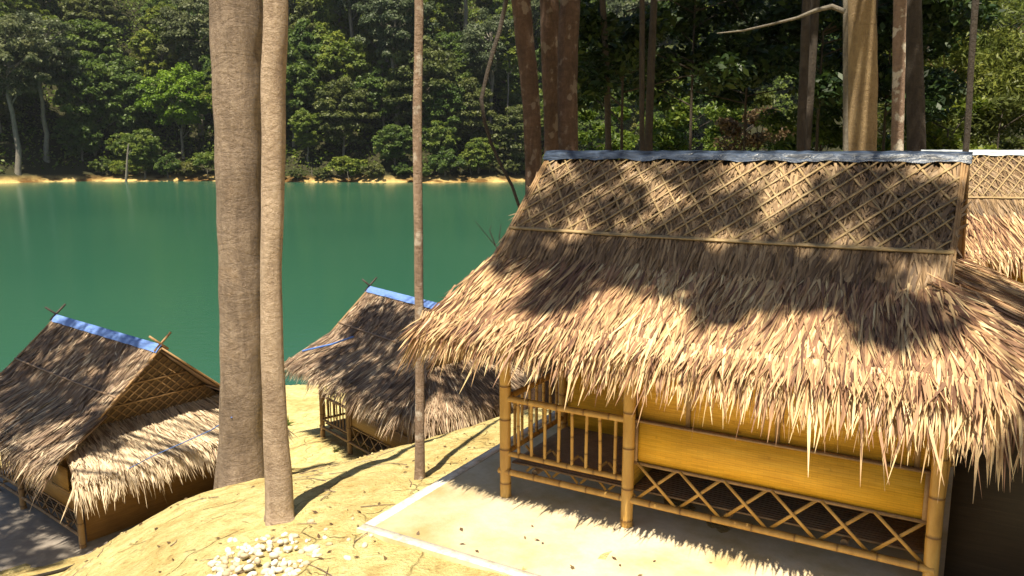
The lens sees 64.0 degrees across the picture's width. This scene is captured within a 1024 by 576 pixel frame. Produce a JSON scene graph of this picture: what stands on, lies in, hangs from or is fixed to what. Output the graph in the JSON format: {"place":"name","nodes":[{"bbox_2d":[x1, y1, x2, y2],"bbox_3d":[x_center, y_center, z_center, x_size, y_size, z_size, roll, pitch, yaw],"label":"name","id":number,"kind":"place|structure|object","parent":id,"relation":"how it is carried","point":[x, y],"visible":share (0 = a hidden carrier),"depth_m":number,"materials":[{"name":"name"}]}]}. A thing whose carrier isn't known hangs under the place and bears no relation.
{"place":"outdoors","nodes":[
{"label":"outdoors","id":0,"kind":"place"},
{"bbox_2d":[0,181,524,384],"bbox_3d":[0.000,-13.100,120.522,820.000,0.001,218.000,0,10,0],"label":"water","id":1,"kind":"structure","parent":0,"point":[138,259],"depth_m":59.79,"materials":[{"name":"liquid"}]},
{"bbox_2d":[0,0,1023,575],"bbox_3d":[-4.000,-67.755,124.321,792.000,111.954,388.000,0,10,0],"label":"ground","id":2,"kind":"structure","parent":0,"point":[236,510],"depth_m":8.95,"materials":[{"name":"sand"}]},
{"bbox_2d":[0,66,33,132],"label":"tree","id":3,"kind":"object","parent":2,"relation":"on","point":[20,101],"visible":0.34,"depth_m":183.79,"materials":[{"name":"green plant"}]},
{"bbox_2d":[0,0,40,19],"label":"tree","id":4,"kind":"object","parent":2,"relation":"on","point":[30,6],"visible":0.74,"depth_m":196.65,"materials":[{"name":"green plant"}]},
{"bbox_2d":[0,13,54,174],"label":"tree","id":5,"kind":"object","parent":2,"relation":"on","point":[12,79],"visible":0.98,"depth_m":172.77,"materials":[{"name":"green plant"}]},
{"bbox_2d":[0,10,83,162],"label":"tree","id":6,"kind":"object","parent":2,"relation":"on","point":[58,44],"visible":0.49,"depth_m":181.25,"materials":[{"name":"green plant"}]},
{"bbox_2d":[18,0,66,14],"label":"tree","id":7,"kind":"object","parent":2,"relation":"on","point":[49,5],"visible":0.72,"depth_m":219.05,"materials":[{"name":"green plant"}]},
{"bbox_2d":[0,468,138,570],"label":"concrete pad","id":8,"kind":"object","parent":2,"relation":"on","point":[33,537],"depth_m":13.87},
{"bbox_2d":[0,304,297,548],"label":"bamboo hut","id":9,"kind":"object","parent":8,"relation":"on","point":[90,414],"visible":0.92,"depth_m":14.11,"materials":[{"name":"wicker"}]},
{"bbox_2d":[50,113,103,160],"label":"tree","id":10,"kind":"object","parent":2,"relation":"on","point":[86,138],"visible":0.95,"depth_m":186.77,"materials":[{"name":"green plant"}]},
{"bbox_2d":[40,18,123,60],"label":"tree","id":11,"kind":"object","parent":2,"relation":"on","point":[96,39],"visible":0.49,"depth_m":201.73,"materials":[{"name":"green plant"}]},
{"bbox_2d":[52,51,133,155],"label":"tree","id":12,"kind":"object","parent":2,"relation":"on","point":[92,83],"visible":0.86,"depth_m":186.36,"materials":[{"name":"green plant"}]},
{"bbox_2d":[58,0,128,43],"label":"tree","id":13,"kind":"object","parent":2,"relation":"on","point":[73,9],"visible":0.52,"depth_m":211.27,"materials":[{"name":"green plant"}]},
{"bbox_2d":[77,52,136,138],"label":"tree","id":14,"kind":"object","parent":2,"relation":"on","point":[121,69],"visible":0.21,"depth_m":195.20,"materials":[{"name":"green plant"}]},
{"bbox_2d":[103,132,131,160],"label":"tree","id":15,"kind":"object","parent":2,"relation":"on","point":[117,152],"visible":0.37,"depth_m":188.62,"materials":[{"name":"green plant"}]},
{"bbox_2d":[97,73,176,133],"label":"tree","id":16,"kind":"object","parent":2,"relation":"on","point":[134,117],"visible":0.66,"depth_m":190.97,"materials":[{"name":"green plant"}]},
{"bbox_2d":[119,128,162,178],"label":"tree","id":17,"kind":"object","parent":2,"relation":"on","point":[143,153],"visible":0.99,"depth_m":181.76,"materials":[{"name":"green plant"}]},
{"bbox_2d":[128,24,182,83],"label":"tree","id":18,"kind":"object","parent":2,"relation":"on","point":[145,47],"visible":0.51,"depth_m":202.13,"materials":[{"name":"green plant"}]},
{"bbox_2d":[138,1,177,55],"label":"tree","id":19,"kind":"object","parent":2,"relation":"on","point":[154,11],"visible":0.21,"depth_m":222.54,"materials":[{"name":"green plant"}]},
{"bbox_2d":[138,0,183,25],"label":"tree","id":20,"kind":"object","parent":2,"relation":"on","point":[149,4],"visible":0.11,"depth_m":231.69,"materials":[{"name":"green plant"}]},
{"bbox_2d":[146,150,182,178],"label":"shrub","id":21,"kind":"object","parent":2,"relation":"on","point":[162,164],"visible":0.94,"depth_m":182.71,"materials":[{"name":"green plant"}]},
{"bbox_2d":[134,61,211,158],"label":"tree","id":22,"kind":"object","parent":2,"relation":"on","point":[180,111],"visible":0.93,"depth_m":187.51,"materials":[{"name":"green plant"}]},
{"bbox_2d":[150,0,209,135],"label":"tree","id":23,"kind":"object","parent":2,"relation":"on","point":[176,27],"visible":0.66,"depth_m":195.84,"materials":[{"name":"green plant"}]},
{"bbox_2d":[175,28,213,122],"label":"tree","id":24,"kind":"object","parent":2,"relation":"on","point":[181,47],"visible":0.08,"depth_m":200.18,"materials":[{"name":"green plant"}]},
{"bbox_2d":[190,151,214,177],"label":"shrub","id":25,"kind":"object","parent":2,"relation":"on","point":[205,159],"visible":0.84,"depth_m":183.28,"materials":[{"name":"green plant"}]},
{"bbox_2d":[209,0,263,489],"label":"tree","id":26,"kind":"object","parent":2,"relation":"on","point":[235,33],"visible":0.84,"depth_m":9.18,"materials":[{"name":"brown plant"}]},
{"bbox_2d":[72,449,411,575],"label":"twig litter","id":27,"kind":"object","parent":2,"relation":"on","point":[320,500],"visible":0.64,"depth_m":8.80,"materials":[{"name":"brown plant"}]},
{"bbox_2d":[260,0,294,525],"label":"tree","id":28,"kind":"object","parent":2,"relation":"on","point":[279,503],"visible":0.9,"depth_m":7.20,"materials":[{"name":"brown plant"}]},
{"bbox_2d":[57,411,526,575],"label":"clay crumbs","id":29,"kind":"object","parent":2,"relation":"on","point":[328,537],"visible":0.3,"depth_m":8.38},
{"bbox_2d":[286,51,321,146],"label":"tree","id":30,"kind":"object","parent":2,"relation":"on","point":[307,83],"visible":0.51,"depth_m":186.57,"materials":[{"name":"green plant"}]},
{"bbox_2d":[287,107,325,166],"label":"tree","id":31,"kind":"object","parent":2,"relation":"on","point":[305,121],"visible":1,"depth_m":181.86,"materials":[{"name":"green plant"}]},
{"bbox_2d":[286,18,334,98],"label":"tree","id":32,"kind":"object","parent":2,"relation":"on","point":[301,39],"visible":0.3,"depth_m":189.51,"materials":[{"name":"green plant"}]},
{"bbox_2d":[288,0,347,32],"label":"tree","id":33,"kind":"object","parent":2,"relation":"on","point":[305,9],"visible":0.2,"depth_m":208.17,"materials":[{"name":"green plant"}]},
{"bbox_2d":[308,22,348,78],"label":"tree","id":34,"kind":"object","parent":2,"relation":"on","point":[319,31],"visible":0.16,"depth_m":199.10,"materials":[{"name":"green plant"}]},
{"bbox_2d":[311,0,361,38],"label":"tree","id":35,"kind":"object","parent":2,"relation":"on","point":[329,15],"visible":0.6,"depth_m":205.23,"materials":[{"name":"green plant"}]},
{"bbox_2d":[313,30,373,109],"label":"tree","id":36,"kind":"object","parent":2,"relation":"on","point":[353,58],"visible":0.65,"depth_m":189.48,"materials":[{"name":"green plant"}]},
{"bbox_2d":[323,155,367,179],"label":"shrub","id":37,"kind":"object","parent":2,"relation":"on","point":[345,160],"visible":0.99,"depth_m":177.87,"materials":[{"name":"green plant"}]},
{"bbox_2d":[312,76,380,155],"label":"tree","id":38,"kind":"object","parent":2,"relation":"on","point":[326,105],"visible":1,"depth_m":182.00,"materials":[{"name":"green plant"}]},
{"bbox_2d":[332,0,368,45],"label":"tree","id":39,"kind":"object","parent":2,"relation":"on","point":[342,4],"visible":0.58,"depth_m":199.71,"materials":[{"name":"green plant"}]},
{"bbox_2d":[359,162,384,178],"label":"shrub","id":40,"kind":"object","parent":2,"relation":"on","point":[374,166],"visible":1,"depth_m":176.85,"materials":[{"name":"green plant"}]},
{"bbox_2d":[350,59,405,126],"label":"tree","id":41,"kind":"object","parent":2,"relation":"on","point":[376,77],"visible":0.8,"depth_m":187.33,"materials":[{"name":"green plant"}]},
{"bbox_2d":[354,14,408,67],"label":"tree","id":42,"kind":"object","parent":2,"relation":"on","point":[371,48],"visible":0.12,"depth_m":207.88,"materials":[{"name":"green plant"}]},
{"bbox_2d":[371,124,412,164],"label":"tree","id":43,"kind":"object","parent":2,"relation":"on","point":[400,139],"visible":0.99,"depth_m":178.62,"materials":[{"name":"green plant"}]},
{"bbox_2d":[74,423,711,575],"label":"leaf litter","id":44,"kind":"object","parent":2,"relation":"on","point":[417,533],"visible":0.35,"depth_m":7.28,"materials":[{"name":"brown plant"}]},
{"bbox_2d":[352,0,439,125],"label":"tree","id":45,"kind":"object","parent":2,"relation":"on","point":[401,32],"visible":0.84,"depth_m":183.48,"materials":[{"name":"green plant"}]},
{"bbox_2d":[284,277,523,454],"bbox_3d":[-1.758,1.809,17.309,4.720,3.474,5.838,-8,13,-39],"label":"bamboo hut","id":46,"kind":"object","parent":2,"relation":"on","point":[359,369],"visible":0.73,"depth_m":16.32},
{"bbox_2d":[374,35,461,144],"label":"tree","id":47,"kind":"object","parent":2,"relation":"on","point":[436,64],"visible":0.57,"depth_m":183.15,"materials":[{"name":"green plant"}]},
{"bbox_2d":[413,0,424,479],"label":"tree","id":48,"kind":"object","parent":2,"relation":"on","point":[419,471],"visible":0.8,"depth_m":8.04,"materials":[{"name":"brown plant"}]},
{"bbox_2d":[403,0,456,42],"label":"tree","id":49,"kind":"object","parent":2,"relation":"on","point":[440,17],"visible":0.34,"depth_m":217.44,"materials":[{"name":"green plant"}]},
{"bbox_2d":[422,120,460,155],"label":"tree","id":50,"kind":"object","parent":2,"relation":"on","point":[431,142],"visible":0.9,"depth_m":179.56,"materials":[{"name":"green plant"}]},
{"bbox_2d":[422,77,465,141],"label":"tree","id":51,"kind":"object","parent":2,"relation":"on","point":[435,110],"visible":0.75,"depth_m":182.92,"materials":[{"name":"green plant"}]},
{"bbox_2d":[426,146,466,175],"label":"shrub","id":52,"kind":"object","parent":2,"relation":"on","point":[441,160],"visible":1,"depth_m":176.38,"materials":[{"name":"green plant"}]},
{"bbox_2d":[434,31,486,67],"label":"tree","id":53,"kind":"object","parent":2,"relation":"on","point":[452,41],"visible":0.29,"depth_m":206.41,"materials":[{"name":"green plant"}]},
{"bbox_2d":[442,77,496,141],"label":"tree","id":54,"kind":"object","parent":2,"relation":"on","point":[470,119],"visible":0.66,"depth_m":185.35,"materials":[{"name":"green plant"}]},
{"bbox_2d":[452,154,487,172],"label":"shrub","id":55,"kind":"object","parent":2,"relation":"on","point":[466,158],"visible":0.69,"depth_m":178.97,"materials":[{"name":"green plant"}]},
{"bbox_2d":[448,51,498,95],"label":"tree","id":56,"kind":"object","parent":2,"relation":"on","point":[465,71],"visible":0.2,"depth_m":195.09,"materials":[{"name":"green plant"}]},
{"bbox_2d":[461,137,498,172],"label":"tree","id":57,"kind":"object","parent":2,"relation":"on","point":[480,149],"visible":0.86,"depth_m":179.20,"materials":[{"name":"green plant"}]},
{"bbox_2d":[460,7,514,144],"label":"tree","id":58,"kind":"object","parent":2,"relation":"on","point":[473,38],"visible":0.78,"depth_m":187.38,"materials":[{"name":"green plant"}]},
{"bbox_2d":[488,62,519,108],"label":"tree","id":59,"kind":"object","parent":2,"relation":"on","point":[499,87],"visible":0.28,"depth_m":203.19,"materials":[{"name":"green plant"}]},
{"bbox_2d":[493,29,518,124],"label":"tree","id":60,"kind":"object","parent":2,"relation":"on","point":[511,51],"visible":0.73,"depth_m":188.12,"materials":[{"name":"green plant"}]},
{"bbox_2d":[0,0,1023,172],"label":"undergrowth","id":61,"kind":"object","parent":2,"relation":"on","point":[206,134],"visible":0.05,"depth_m":194.97,"materials":[{"name":"green plant"}]},
{"bbox_2d":[483,104,541,172],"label":"tree","id":62,"kind":"object","parent":2,"relation":"on","point":[514,114],"visible":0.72,"depth_m":182.43,"materials":[{"name":"green plant"}]},
{"bbox_2d":[503,157,524,173],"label":"shrub","id":63,"kind":"object","parent":2,"relation":"on","point":[510,163],"visible":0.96,"depth_m":182.96,"materials":[{"name":"green plant"}]},
{"bbox_2d":[496,82,542,123],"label":"tree","id":64,"kind":"object","parent":2,"relation":"on","point":[515,97],"visible":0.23,"depth_m":197.71,"materials":[{"name":"green plant"}]},
{"bbox_2d":[511,0,541,409],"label":"tree","id":65,"kind":"object","parent":2,"relation":"on","point":[524,34],"visible":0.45,"depth_m":12.77,"materials":[{"name":"brown plant"}]},
{"bbox_2d":[479,0,519,207],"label":"liana","id":66,"kind":"object","parent":65,"relation":"hanging from","point":[498,33],"visible":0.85,"depth_m":10.52,"materials":[{"name":"brown plant"}]},
{"bbox_2d":[531,0,559,34],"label":"tree","id":67,"kind":"object","parent":2,"relation":"on","point":[535,4],"visible":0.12,"depth_m":208.25,"materials":[{"name":"green plant"}]},
{"bbox_2d":[540,0,558,403],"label":"tree","id":68,"kind":"object","parent":2,"relation":"on","point":[549,18],"visible":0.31,"depth_m":13.96,"materials":[{"name":"brown plant"}]},
{"bbox_2d":[556,0,579,403],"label":"tree","id":69,"kind":"object","parent":2,"relation":"on","point":[568,29],"visible":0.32,"depth_m":12.90,"materials":[{"name":"brown plant"}]},
{"bbox_2d":[578,107,617,149],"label":"tree","id":70,"kind":"object","parent":2,"relation":"on","point":[600,117],"visible":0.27,"depth_m":183.72,"materials":[{"name":"green plant"}]},
{"bbox_2d":[599,0,611,149],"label":"tree","id":71,"kind":"object","parent":2,"relation":"on","point":[607,102],"visible":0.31,"depth_m":18.48,"materials":[{"name":"brown plant"}]},
{"bbox_2d":[581,77,634,130],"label":"tree","id":72,"kind":"object","parent":2,"relation":"on","point":[627,104],"visible":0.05,"depth_m":187.96,"materials":[{"name":"green plant"}]},
{"bbox_2d":[578,106,638,150],"bbox_3d":[3.370,-2.112,32.915,3.436,10.320,2.339,0,10,0],"label":"shrub","id":73,"kind":"object","parent":2,"relation":"on","point":[584,137],"visible":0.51,"depth_m":32.09,"materials":[{"name":"green plant"}]},
{"bbox_2d":[606,0,632,34],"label":"tree","id":74,"kind":"object","parent":2,"relation":"on","point":[616,5],"visible":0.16,"depth_m":213.34,"materials":[{"name":"green plant"}]},
{"bbox_2d":[616,115,639,150],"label":"tree","id":75,"kind":"object","parent":2,"relation":"on","point":[633,126],"visible":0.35,"depth_m":189.81,"materials":[{"name":"green plant"}]},
{"bbox_2d":[639,0,644,150],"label":"tree","id":76,"kind":"object","parent":2,"relation":"on","point":[641,71],"visible":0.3,"depth_m":17.44,"materials":[{"name":"brown plant"}]},
{"bbox_2d":[536,0,757,158],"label":"tree","id":77,"kind":"object","parent":2,"relation":"on","point":[589,88],"visible":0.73,"depth_m":18.62,"materials":[{"name":"green plant"}]},
{"bbox_2d":[645,0,656,150],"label":"tree","id":78,"kind":"object","parent":2,"relation":"on","point":[650,82],"visible":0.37,"depth_m":17.82,"materials":[{"name":"brown plant"}]},
{"bbox_2d":[617,0,686,47],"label":"tree","id":79,"kind":"object","parent":2,"relation":"on","point":[633,4],"visible":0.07,"depth_m":202.50,"materials":[{"name":"green plant"}]},
{"bbox_2d":[356,411,953,575],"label":"concrete slab","id":80,"kind":"structure","parent":2,"relation":"on","point":[577,531],"depth_m":6.97,"materials":[{"name":"concrete"}]},
{"bbox_2d":[387,150,1023,575],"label":"bamboo hut","id":81,"kind":"object","parent":80,"relation":"on","point":[819,342],"visible":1,"depth_m":6.57,"materials":[{"name":"wicker"}]},
{"bbox_2d":[603,0,776,150],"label":"tree","id":82,"kind":"object","parent":2,"relation":"on","point":[727,11],"visible":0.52,"depth_m":20.75,"materials":[{"name":"green plant"}]},
{"bbox_2d":[636,89,746,150],"bbox_3d":[7.136,-3.009,33.684,4.457,10.146,3.237,0,10,0],"label":"shrub","id":83,"kind":"object","parent":2,"relation":"on","point":[677,117],"visible":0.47,"depth_m":32.55,"materials":[{"name":"green plant"}]},
{"bbox_2d":[684,77,715,147],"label":"tree","id":84,"kind":"object","parent":2,"relation":"on","point":[700,121],"visible":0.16,"depth_m":186.24,"materials":[{"name":"green plant"}]},
{"bbox_2d":[624,0,842,150],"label":"tree","id":85,"kind":"object","parent":2,"relation":"on","point":[734,98],"visible":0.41,"depth_m":20.96,"materials":[{"name":"green plant"}]},
{"bbox_2d":[699,101,787,150],"bbox_3d":[8.365,-2.699,29.944,3.168,8.228,2.530,1,10,6],"label":"shrub","id":86,"kind":"object","parent":2,"relation":"on","point":[712,132],"visible":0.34,"depth_m":29.44,"materials":[{"name":"green plant"}]},
{"bbox_2d":[713,105,793,150],"bbox_3d":[7.706,-2.270,25.558,3.188,6.719,1.821,0,10,0],"label":"shrub","id":87,"kind":"object","parent":2,"relation":"on","point":[751,139],"visible":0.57,"depth_m":24.97,"materials":[{"name":"green plant"}]},
{"bbox_2d":[756,73,797,113],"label":"tree","id":88,"kind":"object","parent":2,"relation":"on","point":[781,99],"visible":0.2,"depth_m":180.44,"materials":[{"name":"green plant"}]},
{"bbox_2d":[735,89,820,150],"bbox_3d":[8.934,-2.886,27.791,3.520,7.611,2.717,0,10,0],"label":"shrub","id":89,"kind":"object","parent":2,"relation":"on","point":[764,99],"visible":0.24,"depth_m":26.85,"materials":[{"name":"green plant"}]},
{"bbox_2d":[796,0,810,150],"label":"tree","id":90,"kind":"object","parent":2,"relation":"on","point":[803,82],"visible":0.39,"depth_m":16.46,"materials":[{"name":"brown plant"}]},
{"bbox_2d":[806,0,819,150],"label":"tree","id":91,"kind":"object","parent":2,"relation":"on","point":[814,22],"visible":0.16,"depth_m":17.57,"materials":[{"name":"brown plant"}]},
{"bbox_2d":[755,103,906,151],"bbox_3d":[8.653,-2.468,22.946,4.118,6.054,3.070,0,10,0],"label":"tree","id":92,"kind":"object","parent":2,"relation":"on","point":[831,136],"visible":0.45,"depth_m":22.19,"materials":[{"name":"green plant"}]},
{"bbox_2d":[725,0,952,150],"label":"tree","id":93,"kind":"object","parent":2,"relation":"on","point":[777,64],"visible":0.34,"depth_m":18.98,"materials":[{"name":"green plant"}]},
{"bbox_2d":[843,0,848,150],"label":"tree","id":94,"kind":"object","parent":2,"relation":"on","point":[845,79],"visible":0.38,"depth_m":13.18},
{"bbox_2d":[717,4,845,33],"bbox_3d":[4.331,-4.356,13.258,1.988,0.361,0.080,4,11,24],"label":"branch","id":95,"kind":"object","parent":94,"relation":"attached to","point":[833,7],"visible":1,"depth_m":13.09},
{"bbox_2d":[848,0,877,150],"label":"tree","id":96,"kind":"object","parent":2,"relation":"on","point":[862,76],"visible":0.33,"depth_m":13.63,"materials":[{"name":"beige plant"}]},
{"bbox_2d":[891,0,906,150],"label":"tree","id":97,"kind":"object","parent":2,"relation":"on","point":[898,67],"visible":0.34,"depth_m":12.37,"materials":[{"name":"brown plant"}]},
{"bbox_2d":[813,0,998,150],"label":"tree","id":98,"kind":"object","parent":2,"relation":"on","point":[936,84],"visible":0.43,"depth_m":19.47,"materials":[{"name":"green plant"}]},
{"bbox_2d":[819,0,1006,91],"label":"tree","id":99,"kind":"object","parent":2,"relation":"on","point":[931,53],"visible":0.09,"depth_m":23.39,"materials":[{"name":"green plant"}]},
{"bbox_2d":[905,0,925,150],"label":"tree","id":100,"kind":"object","parent":2,"relation":"on","point":[915,107],"visible":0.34,"depth_m":15.93,"materials":[{"name":"brown plant"}]},
{"bbox_2d":[842,32,1023,150],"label":"tree","id":101,"kind":"object","parent":2,"relation":"on","point":[881,105],"visible":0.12,"depth_m":25.30,"materials":[{"name":"green plant"}]},
{"bbox_2d":[904,94,999,149],"bbox_3d":[11.683,-2.538,21.863,3.040,5.231,2.865,0,10,0],"label":"shrub","id":102,"kind":"object","parent":2,"relation":"on","point":[938,139],"visible":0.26,"depth_m":21.79,"materials":[{"name":"green plant"}]},
{"bbox_2d":[962,0,978,151],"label":"tree","id":103,"kind":"object","parent":2,"relation":"on","point":[971,62],"visible":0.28,"depth_m":11.14,"materials":[{"name":"brown plant"}]},
{"bbox_2d":[923,0,1019,85],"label":"tree","id":104,"kind":"object","parent":2,"relation":"on","point":[1002,32],"visible":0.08,"depth_m":27.42,"materials":[{"name":"green plant"}]},
{"bbox_2d":[920,150,1023,284],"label":"bamboo hut","id":105,"kind":"object","parent":2,"relation":"on","point":[995,228],"visible":0.3,"depth_m":13.03,"materials":[{"name":"beige plant"}]},
{"bbox_2d":[925,0,1023,144],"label":"tree","id":106,"kind":"object","parent":2,"relation":"on","point":[1017,11],"visible":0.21,"depth_m":24.89,"materials":[{"name":"green plant"}]},
{"bbox_2d":[931,28,1023,149],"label":"tree","id":107,"kind":"object","parent":2,"relation":"on","point":[979,67],"visible":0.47,"depth_m":23.78,"materials":[{"name":"green plant"}]},
{"bbox_2d":[933,90,1023,149],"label":"shrub","id":108,"kind":"object","parent":2,"relation":"on","point":[1006,103],"visible":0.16,"depth_m":21.75,"materials":[{"name":"green plant"}]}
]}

